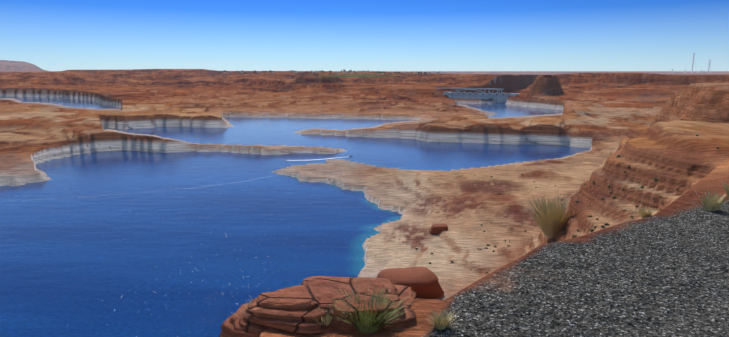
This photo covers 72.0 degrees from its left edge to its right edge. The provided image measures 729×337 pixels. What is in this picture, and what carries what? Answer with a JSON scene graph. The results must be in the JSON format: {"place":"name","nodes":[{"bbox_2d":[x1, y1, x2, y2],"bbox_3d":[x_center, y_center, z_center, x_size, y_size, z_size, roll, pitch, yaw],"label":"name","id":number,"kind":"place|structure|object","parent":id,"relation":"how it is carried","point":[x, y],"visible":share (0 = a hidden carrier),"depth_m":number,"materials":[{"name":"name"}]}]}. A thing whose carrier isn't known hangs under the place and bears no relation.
{"place":"outdoors","nodes":[
{"label":"outdoors","id":0,"kind":"place"},
{"bbox_2d":[0,97,589,336],"bbox_3d":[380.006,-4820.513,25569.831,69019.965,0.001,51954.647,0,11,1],"label":"lake water","id":1,"kind":"structure","parent":0,"point":[117,253],"depth_m":419.99,"materials":[{"name":"blue liquid"}]},
{"bbox_2d":[283,157,341,160],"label":"wake boat","id":2,"kind":"object","parent":1,"relation":"on","point":[314,159],"visible":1,"depth_m":725.01,"materials":[{"name":"white plastic"}]},
{"bbox_2d":[0,60,728,336],"bbox_3d":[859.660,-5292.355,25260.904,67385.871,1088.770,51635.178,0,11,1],"label":"desert terrain","id":3,"kind":"structure","parent":0,"point":[663,271],"depth_m":455.67,"materials":[{"name":"stone"}]},
{"bbox_2d":[219,297,258,336],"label":"ledge rock","id":4,"kind":"object","parent":3,"relation":"on","point":[227,328],"visible":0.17,"depth_m":222.80,"materials":[{"name":"red stone"}]},
{"bbox_2d":[233,292,334,335],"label":"ledge rock","id":5,"kind":"object","parent":3,"relation":"on","point":[295,312],"visible":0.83,"depth_m":3.36,"materials":[{"name":"red stone"}]},
{"bbox_2d":[314,305,338,325],"bbox_3d":[-0.264,0.996,3.333,0.275,0.122,0.231,0,11,1],"label":"grass tuft","id":6,"kind":"object","parent":5,"relation":"on","point":[327,316],"visible":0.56,"depth_m":3.30,"materials":[{"name":"green plant"}]},
{"bbox_2d":[272,285,360,309],"bbox_3d":[-0.344,0.971,3.604,0.968,0.150,0.538,0,11,1],"label":"ledge rock","id":7,"kind":"object","parent":3,"relation":"on","point":[328,295],"visible":0.27,"depth_m":3.63,"materials":[{"name":"red stone"}]},
{"bbox_2d":[223,71,440,73],"bbox_3d":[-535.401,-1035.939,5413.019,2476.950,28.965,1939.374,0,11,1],"label":"town houses","id":8,"kind":"structure","parent":3,"relation":"on","point":[316,72],"depth_m":5922.89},
{"bbox_2d":[218,70,446,73],"bbox_3d":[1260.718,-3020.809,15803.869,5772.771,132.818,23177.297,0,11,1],"label":"town trees","id":9,"kind":"object","parent":3,"relation":"on","point":[341,71],"visible":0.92,"depth_m":6056.12,"materials":[{"name":"green plant"}]},
{"bbox_2d":[301,276,416,307],"bbox_3d":[-0.117,0.948,3.789,1.100,0.158,0.523,0,11,1],"label":"ledge rock","id":10,"kind":"object","parent":3,"relation":"on","point":[385,284],"visible":0.38,"depth_m":3.80,"materials":[{"name":"red stone"}]},
{"bbox_2d":[329,294,415,329],"bbox_3d":[0.046,0.993,3.431,0.720,0.184,0.412,0,11,1],"label":"ledge rock","id":11,"kind":"object","parent":3,"relation":"on","point":[407,318],"visible":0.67,"depth_m":3.34,"materials":[{"name":"red stone"}]},
{"bbox_2d":[331,284,410,332],"bbox_3d":[0.047,0.958,3.290,0.553,0.211,0.594,0,11,1],"label":"grass tuft","id":12,"kind":"object","parent":11,"relation":"on","point":[364,324],"visible":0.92,"depth_m":3.26,"materials":[{"name":"green plant"}]},
{"bbox_2d":[377,267,443,298],"bbox_3d":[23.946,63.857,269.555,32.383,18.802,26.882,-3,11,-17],"label":"boulder","id":13,"kind":"object","parent":3,"relation":"on","point":[422,282],"visible":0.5,"depth_m":261.43,"materials":[{"name":"red stone"}]},
{"bbox_2d":[429,223,447,233],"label":"rock","id":14,"kind":"object","parent":3,"relation":"on","point":[436,228],"visible":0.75,"depth_m":362.74,"materials":[{"name":"red stone"}]},
{"bbox_2d":[424,309,458,329],"bbox_3d":[0.504,1.008,3.301,0.213,0.111,0.216,7,13,32],"label":"grass tuft","id":15,"kind":"object","parent":3,"relation":"on","point":[442,322],"visible":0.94,"depth_m":3.32,"materials":[{"name":"beige plant"}]},
{"bbox_2d":[435,88,503,92],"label":"steel arch bridge","id":16,"kind":"structure","parent":3,"relation":"on","point":[499,89],"depth_m":2175.98,"materials":[{"name":"grey metal"}]},
{"bbox_2d":[443,92,519,102],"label":"dam","id":17,"kind":"structure","parent":3,"relation":"on","point":[497,97],"depth_m":2035.89,"materials":[{"name":"concrete"}]},
{"bbox_2d":[333,134,718,272],"bbox_3d":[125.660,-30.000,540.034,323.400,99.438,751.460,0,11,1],"label":"green bushes","id":18,"kind":"object","parent":3,"relation":"on","point":[608,224],"visible":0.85,"depth_m":190.16,"materials":[{"name":"green plant"}]},
{"bbox_2d":[521,194,575,237],"bbox_3d":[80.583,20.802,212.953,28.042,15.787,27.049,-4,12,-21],"label":"grass tuft","id":19,"kind":"object","parent":3,"relation":"on","point":[549,215],"visible":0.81,"depth_m":209.18,"materials":[{"name":"beige plant"}]},
{"bbox_2d":[446,181,678,261],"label":"dry bushes","id":20,"kind":"object","parent":3,"relation":"on","point":[636,206],"visible":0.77,"depth_m":184.50,"materials":[{"name":"plant"}]},
{"bbox_2d":[636,206,658,217],"bbox_3d":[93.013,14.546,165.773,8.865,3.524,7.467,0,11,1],"label":"grass tuft","id":21,"kind":"object","parent":3,"relation":"on","point":[643,212],"visible":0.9,"depth_m":165.37,"materials":[{"name":"beige plant"}]},
{"bbox_2d":[682,53,696,72],"bbox_3d":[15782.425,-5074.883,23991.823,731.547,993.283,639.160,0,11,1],"label":"smokestack","id":22,"kind":"object","parent":3,"relation":"on","point":[692,63],"visible":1,"depth_m":24101.51,"materials":[{"name":"paint"}]},
{"bbox_2d":[695,191,728,210],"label":"grass tuft","id":23,"kind":"object","parent":3,"relation":"on","point":[714,203],"visible":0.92,"depth_m":6.42,"materials":[{"name":"plant"}]},
{"bbox_2d":[722,182,728,197],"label":"grass tuft","id":24,"kind":"object","parent":3,"relation":"on","point":[726,188],"visible":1,"depth_m":7.17,"materials":[{"name":"plant"}]},
{"bbox_2d":[0,0,728,70],"label":"sky","id":25,"kind":"structure","parent":0,"point":[50,35],"materials":[{"name":"blue"}]}
]}

